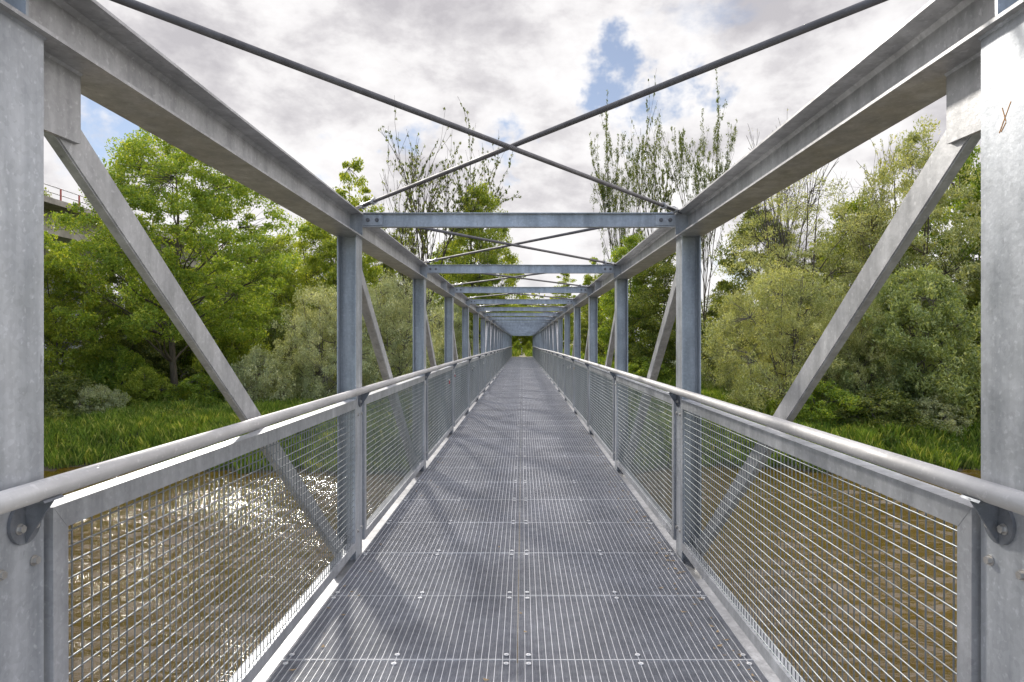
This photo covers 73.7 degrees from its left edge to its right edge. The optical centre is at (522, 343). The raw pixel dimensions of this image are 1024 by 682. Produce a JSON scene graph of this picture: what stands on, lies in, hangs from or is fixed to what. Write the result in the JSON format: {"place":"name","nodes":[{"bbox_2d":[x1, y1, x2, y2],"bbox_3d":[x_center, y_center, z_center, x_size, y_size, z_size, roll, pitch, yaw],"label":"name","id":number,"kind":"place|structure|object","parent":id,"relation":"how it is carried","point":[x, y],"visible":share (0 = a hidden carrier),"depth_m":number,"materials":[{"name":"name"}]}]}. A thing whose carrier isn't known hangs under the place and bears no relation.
{"place":"outdoors","nodes":[
{"label":"outdoors","id":0,"kind":"place"},
{"bbox_2d":[44,466,980,681],"bbox_3d":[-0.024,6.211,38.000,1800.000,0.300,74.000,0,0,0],"label":"river water","id":1,"kind":"structure","parent":0,"point":[114,593],"depth_m":18.37,"materials":[{"name":"liquid"}]},
{"bbox_2d":[44,269,980,475],"bbox_3d":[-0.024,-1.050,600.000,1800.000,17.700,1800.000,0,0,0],"label":"ground","id":2,"kind":"structure","parent":0,"point":[46,468],"depth_m":34.05,"materials":[{"name":"soil"}]},
{"bbox_2d":[44,370,107,420],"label":"leafy bush","id":3,"kind":"object","parent":2,"relation":"on","point":[68,392],"visible":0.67,"depth_m":39.55,"materials":[{"name":"green plant"}]},
{"bbox_2d":[44,247,132,393],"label":"leafy tree","id":4,"kind":"object","parent":2,"relation":"on","point":[54,329],"visible":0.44,"depth_m":43.38,"materials":[{"name":"green plant"}]},
{"bbox_2d":[66,383,130,415],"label":"leafy bush","id":5,"kind":"object","parent":2,"relation":"on","point":[103,391],"visible":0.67,"depth_m":40.22,"materials":[{"name":"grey plant"}]},
{"bbox_2d":[62,344,169,399],"bbox_3d":[-26.625,2.296,45.092,6.391,4.638,4.918,0,0,-15],"label":"leafy bush","id":6,"kind":"object","parent":2,"relation":"on","point":[124,362],"visible":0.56,"depth_m":44.01,"materials":[{"name":"green plant"}]},
{"bbox_2d":[65,258,186,383],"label":"leafy tree","id":7,"kind":"object","parent":2,"relation":"on","point":[124,342],"visible":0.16,"depth_m":50.79,"materials":[{"name":"green plant"}]},
{"bbox_2d":[44,183,241,372],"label":"concrete bridge","id":8,"kind":"structure","parent":2,"relation":"on","point":[54,205],"depth_m":54.77,"materials":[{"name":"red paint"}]},
{"bbox_2d":[106,366,181,406],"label":"leafy bush","id":9,"kind":"object","parent":2,"relation":"on","point":[147,387],"visible":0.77,"depth_m":43.07,"materials":[{"name":"green plant"}]},
{"bbox_2d":[112,328,205,384],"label":"leafy bush","id":10,"kind":"object","parent":2,"relation":"on","point":[184,373],"visible":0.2,"depth_m":53.24,"materials":[{"name":"green plant"}]},
{"bbox_2d":[44,127,311,392],"bbox_3d":[-23.260,-4.736,45.064,17.545,18.664,15.570,0,0,-23],"label":"leafy tree","id":11,"kind":"object","parent":2,"relation":"on","point":[109,251],"visible":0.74,"depth_m":42.37,"materials":[{"name":"green plant"}]},
{"bbox_2d":[160,372,224,407],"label":"leafy bush","id":12,"kind":"object","parent":2,"relation":"on","point":[212,393],"visible":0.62,"depth_m":43.52,"materials":[{"name":"green plant"}]},
{"bbox_2d":[148,255,294,379],"bbox_3d":[-25.331,-1.702,57.746,10.599,11.843,13.146,0,0,41],"label":"leafy tree","id":13,"kind":"object","parent":2,"relation":"on","point":[261,318],"visible":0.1,"depth_m":57.32,"materials":[{"name":"green plant"}]},
{"bbox_2d":[191,326,272,393],"bbox_3d":[-20.762,1.691,49.992,5.290,6.085,6.709,0,0,-10],"label":"leafy bush","id":14,"kind":"object","parent":2,"relation":"on","point":[231,351],"visible":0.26,"depth_m":49.25,"materials":[{"name":"green plant"}]},
{"bbox_2d":[44,384,436,473],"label":"bank grass","id":15,"kind":"structure","parent":2,"relation":"on","point":[167,429],"depth_m":36.28,"materials":[{"name":"green plant"}]},
{"bbox_2d":[224,343,296,402],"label":"willow bush","id":16,"kind":"object","parent":2,"relation":"on","point":[247,376],"visible":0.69,"depth_m":43.91,"materials":[{"name":"green plant"}]},
{"bbox_2d":[220,243,306,355],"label":"leafy tree","id":17,"kind":"object","parent":2,"relation":"on","point":[269,250],"visible":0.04,"depth_m":67.34,"materials":[{"name":"green plant"}]},
{"bbox_2d":[249,316,317,389],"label":"leafy bush","id":18,"kind":"object","parent":2,"relation":"on","point":[271,339],"visible":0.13,"depth_m":53.48,"materials":[{"name":"green plant"}]},
{"bbox_2d":[258,233,317,320],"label":"leafy tree","id":19,"kind":"object","parent":2,"relation":"on","point":[283,246],"visible":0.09,"depth_m":83.10,"materials":[{"name":"green plant"}]},
{"bbox_2d":[263,219,371,373],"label":"leafy tree","id":20,"kind":"object","parent":2,"relation":"on","point":[309,272],"visible":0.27,"depth_m":63.91,"materials":[{"name":"green plant"}]},
{"bbox_2d":[263,282,379,401],"bbox_3d":[-13.735,-0.028,47.117,8.044,9.243,9.235,0,0,-36],"label":"willow bush","id":21,"kind":"object","parent":2,"relation":"on","point":[327,313],"visible":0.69,"depth_m":45.70,"materials":[{"name":"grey plant"}]},
{"bbox_2d":[316,157,385,357],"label":"leafy tree","id":22,"kind":"object","parent":2,"relation":"on","point":[367,259],"visible":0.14,"depth_m":61.60,"materials":[{"name":"green plant"}]},
{"bbox_2d":[362,232,412,368],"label":"leafy tree","id":23,"kind":"object","parent":2,"relation":"on","point":[387,267],"visible":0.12,"depth_m":71.03,"materials":[{"name":"green plant"}]},
{"bbox_2d":[321,271,458,398],"bbox_3d":[-9.715,-0.595,51.089,9.338,10.371,10.720,0,0,29],"label":"willow bush","id":24,"kind":"object","parent":2,"relation":"on","point":[396,307],"visible":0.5,"depth_m":49.98,"materials":[{"name":"green plant"}]},
{"bbox_2d":[387,228,430,368],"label":"leafy tree","id":25,"kind":"object","parent":2,"relation":"on","point":[393,271],"visible":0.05,"depth_m":77.77,"materials":[{"name":"green plant"}]},
{"bbox_2d":[380,129,439,368],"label":"sparse tree","id":26,"kind":"object","parent":2,"relation":"on","point":[412,242],"visible":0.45,"depth_m":69.70,"materials":[{"name":"green plant"}]},
{"bbox_2d":[378,95,478,323],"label":"sparse tree","id":27,"kind":"object","parent":2,"relation":"on","point":[456,230],"visible":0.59,"depth_m":73.80,"materials":[{"name":"green plant"}]},
{"bbox_2d":[427,300,480,379],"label":"willow bush","id":28,"kind":"object","parent":2,"relation":"on","point":[458,323],"visible":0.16,"depth_m":57.51,"materials":[{"name":"green plant"}]},
{"bbox_2d":[427,240,493,352],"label":"leafy tree","id":29,"kind":"object","parent":2,"relation":"on","point":[436,294],"visible":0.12,"depth_m":82.97,"materials":[{"name":"green plant"}]},
{"bbox_2d":[430,102,520,350],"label":"sparse tree","id":30,"kind":"object","parent":2,"relation":"on","point":[473,176],"visible":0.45,"depth_m":78.54,"materials":[{"name":"green plant"}]},
{"bbox_2d":[436,179,528,350],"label":"leafy tree","id":31,"kind":"object","parent":2,"relation":"on","point":[489,257],"visible":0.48,"depth_m":74.76,"materials":[{"name":"green plant"}]},
{"bbox_2d":[480,293,522,349],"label":"leafy tree","id":32,"kind":"object","parent":2,"relation":"on","point":[514,340],"visible":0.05,"depth_m":95.81,"materials":[{"name":"green plant"}]},
{"bbox_2d":[512,341,524,354],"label":"leafy bush","id":33,"kind":"object","parent":2,"relation":"on","point":[517,344],"visible":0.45,"depth_m":83.87,"materials":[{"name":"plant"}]},
{"bbox_2d":[503,330,540,367],"bbox_3d":[-0.024,0.365,57.090,2.560,2.670,32.910,0,0,0],"label":"footbridge","id":34,"kind":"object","parent":2,"relation":"on","point":[510,361],"visible":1,"depth_m":50.65,"materials":[{"name":"metal"}]},
{"bbox_2d":[512,304,542,349],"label":"leafy tree","id":35,"kind":"object","parent":2,"relation":"on","point":[524,340],"visible":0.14,"depth_m":98.32,"materials":[{"name":"green plant"}]},
{"bbox_2d":[523,341,532,353],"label":"leafy bush","id":36,"kind":"object","parent":2,"relation":"on","point":[528,346],"visible":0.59,"depth_m":85.74,"materials":[{"name":"green plant"}]},
{"bbox_2d":[522,305,570,347],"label":"leafy tree","id":37,"kind":"object","parent":2,"relation":"on","point":[543,312],"visible":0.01,"depth_m":103.26,"materials":[{"name":"green plant"}]},
{"bbox_2d":[547,274,582,348],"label":"leafy tree","id":38,"kind":"object","parent":2,"relation":"on","point":[566,279],"visible":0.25,"depth_m":91.41,"materials":[{"name":"green plant"}]},
{"bbox_2d":[294,347,836,387],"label":"bank grass","id":39,"kind":"structure","parent":2,"relation":"on","point":[517,352],"depth_m":71.61,"materials":[{"name":"green plant"}]},
{"bbox_2d":[572,280,614,360],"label":"leafy tree","id":40,"kind":"object","parent":2,"relation":"on","point":[584,329],"visible":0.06,"depth_m":81.42,"materials":[{"name":"green plant"}]},
{"bbox_2d":[581,257,606,351],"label":"leafy tree","id":41,"kind":"object","parent":2,"relation":"on","point":[588,279],"visible":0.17,"depth_m":95.57,"materials":[{"name":"green plant"}]},
{"bbox_2d":[589,89,661,261],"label":"sparse tree","id":42,"kind":"object","parent":2,"relation":"on","point":[601,189],"visible":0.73,"depth_m":69.50,"materials":[{"name":"green plant"}]},
{"bbox_2d":[598,231,665,370],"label":"leafy tree","id":43,"kind":"object","parent":2,"relation":"on","point":[630,241],"visible":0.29,"depth_m":64.73,"materials":[{"name":"green plant"}]},
{"bbox_2d":[611,356,675,381],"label":"leafy bush","id":44,"kind":"object","parent":2,"relation":"on","point":[643,370],"visible":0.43,"depth_m":59.28,"materials":[{"name":"green plant"}]},
{"bbox_2d":[617,75,677,238],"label":"sparse tree","id":45,"kind":"object","parent":2,"relation":"on","point":[666,193],"visible":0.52,"depth_m":73.24,"materials":[{"name":"green plant"}]},
{"bbox_2d":[609,252,708,375],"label":"leafy tree","id":46,"kind":"object","parent":2,"relation":"on","point":[664,268],"visible":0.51,"depth_m":60.86,"materials":[{"name":"green plant"}]},
{"bbox_2d":[408,284,979,363],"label":"wood","id":47,"kind":"object","parent":2,"relation":"on","point":[529,297],"visible":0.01,"depth_m":117.00,"materials":[{"name":"green plant"}]},
{"bbox_2d":[654,68,737,358],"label":"sparse tree","id":48,"kind":"object","parent":2,"relation":"on","point":[698,170],"visible":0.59,"depth_m":68.71,"materials":[{"name":"green plant"}]},
{"bbox_2d":[701,369,714,381],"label":"leafy bush","id":49,"kind":"object","parent":2,"relation":"on","point":[706,375],"visible":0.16,"depth_m":59.58,"materials":[{"name":"green plant"}]},
{"bbox_2d":[701,295,754,372],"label":"leafy tree","id":50,"kind":"object","parent":2,"relation":"on","point":[711,314],"visible":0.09,"depth_m":69.28,"materials":[{"name":"green plant"}]},
{"bbox_2d":[701,289,778,392],"bbox_3d":[16.452,-0.304,52.097,6.535,9.426,5.364,0,0,38],"label":"leafy bush","id":51,"kind":"object","parent":2,"relation":"on","point":[736,311],"visible":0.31,"depth_m":51.79,"materials":[{"name":"green plant"}]},
{"bbox_2d":[703,208,810,375],"bbox_3d":[21.156,-4.000,59.392,9.336,16.191,11.300,0,0,-3],"label":"leafy tree","id":52,"kind":"object","parent":2,"relation":"on","point":[724,286],"visible":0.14,"depth_m":59.05,"materials":[{"name":"green plant"}]},
{"bbox_2d":[701,251,882,412],"bbox_3d":[15.976,-0.648,41.844,12.180,10.602,9.998,0,0,-36],"label":"willow bush","id":53,"kind":"object","parent":2,"relation":"on","point":[770,341],"visible":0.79,"depth_m":40.89,"materials":[{"name":"green plant"}]},
{"bbox_2d":[746,109,838,360],"bbox_3d":[21.326,-8.432,58.976,8.722,25.567,10.928,0,0,-35],"label":"bare tree","id":54,"kind":"object","parent":2,"relation":"on","point":[774,226],"visible":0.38,"depth_m":57.10,"materials":[{"name":"grey plant"}]},
{"bbox_2d":[707,172,888,369],"bbox_3d":[20.029,-4.860,48.176,12.919,18.775,12.892,0,0,33],"label":"willow tree","id":55,"kind":"object","parent":2,"relation":"on","point":[810,254],"visible":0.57,"depth_m":48.24,"materials":[{"name":"green plant"}]},
{"bbox_2d":[766,378,880,425],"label":"leafy bush","id":56,"kind":"object","parent":2,"relation":"on","point":[836,397],"visible":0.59,"depth_m":37.41,"materials":[{"name":"green plant"}]},
{"bbox_2d":[800,239,867,378],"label":"leafy tree","id":57,"kind":"object","parent":2,"relation":"on","point":[816,258],"visible":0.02,"depth_m":60.53,"materials":[{"name":"green plant"}]},
{"bbox_2d":[780,295,926,410],"bbox_3d":[19.833,0.365,40.898,8.323,8.630,6.832,0,0,30],"label":"leafy bush","id":58,"kind":"object","parent":2,"relation":"on","point":[861,337],"visible":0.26,"depth_m":39.49,"materials":[{"name":"green plant"}]},
{"bbox_2d":[799,193,913,369],"bbox_3d":[28.535,-4.184,58.120,11.161,17.069,9.952,0,0,-3],"label":"leafy tree","id":59,"kind":"object","parent":2,"relation":"on","point":[853,205],"visible":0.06,"depth_m":57.86,"materials":[{"name":"green plant"}]},
{"bbox_2d":[827,134,903,295],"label":"sparse tree","id":60,"kind":"object","parent":2,"relation":"on","point":[866,248],"visible":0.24,"depth_m":52.08,"materials":[{"name":"green plant"}]},
{"bbox_2d":[830,385,948,433],"bbox_3d":[19.508,3.542,37.174,5.930,2.536,6.419,0,0,0],"label":"leafy bush","id":61,"kind":"object","parent":2,"relation":"on","point":[886,407],"visible":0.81,"depth_m":36.11,"materials":[{"name":"green plant"}]},
{"bbox_2d":[821,114,980,365],"bbox_3d":[28.554,-6.005,50.047,12.245,21.011,10.728,0,0,41],"label":"leafy tree","id":62,"kind":"object","parent":2,"relation":"on","point":[913,138],"visible":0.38,"depth_m":48.78,"materials":[{"name":"green plant"}]},
{"bbox_2d":[829,264,980,422],"bbox_3d":[23.022,0.199,40.063,9.498,9.553,10.334,0,0,-23],"label":"leafy tree","id":63,"kind":"object","parent":2,"relation":"on","point":[936,308],"visible":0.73,"depth_m":38.04,"materials":[{"name":"green plant"}]},
{"bbox_2d":[899,393,975,436],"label":"leafy bush","id":64,"kind":"object","parent":2,"relation":"on","point":[927,402],"visible":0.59,"depth_m":36.03,"materials":[{"name":"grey plant"}]},
{"bbox_2d":[902,145,980,370],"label":"leafy tree","id":65,"kind":"object","parent":2,"relation":"on","point":[969,161],"visible":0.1,"depth_m":52.67,"materials":[{"name":"green plant"}]},
{"bbox_2d":[924,372,980,425],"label":"leafy bush","id":66,"kind":"object","parent":2,"relation":"on","point":[978,411],"visible":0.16,"depth_m":36.66,"materials":[{"name":"green plant"}]},
{"bbox_2d":[957,196,980,352],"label":"leafy tree","id":67,"kind":"object","parent":2,"relation":"on","point":[970,303],"visible":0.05,"depth_m":49.33,"materials":[{"name":"green plant"}]},
{"bbox_3d":[-0.024,3.802,40.765,3.800,4.195,1.370,0,0,0],"label":"concrete pier","id":68,"kind":"object","parent":2,"relation":"on","visible":0},
{"bbox_2d":[0,0,1023,681],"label":"footbridge","id":69,"kind":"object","parent":68,"relation":"on","point":[426,590],"visible":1,"depth_m":3.06,"materials":[{"name":"metal"}]},
{"bbox_2d":[290,397,757,681],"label":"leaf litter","id":70,"kind":"object","parent":69,"relation":"on","point":[323,645],"visible":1,"depth_m":4.08,"materials":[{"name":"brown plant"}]},
{"bbox_2d":[44,0,980,341],"label":"sky","id":71,"kind":"structure","parent":0,"point":[520,69],"materials":[{"name":"white"}]},
{"bbox_2d":[630,379,980,472],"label":"bank grass","id":72,"kind":"structure","parent":0,"point":[871,436],"depth_m":34.88,"materials":[{"name":"green plant"}]}
]}

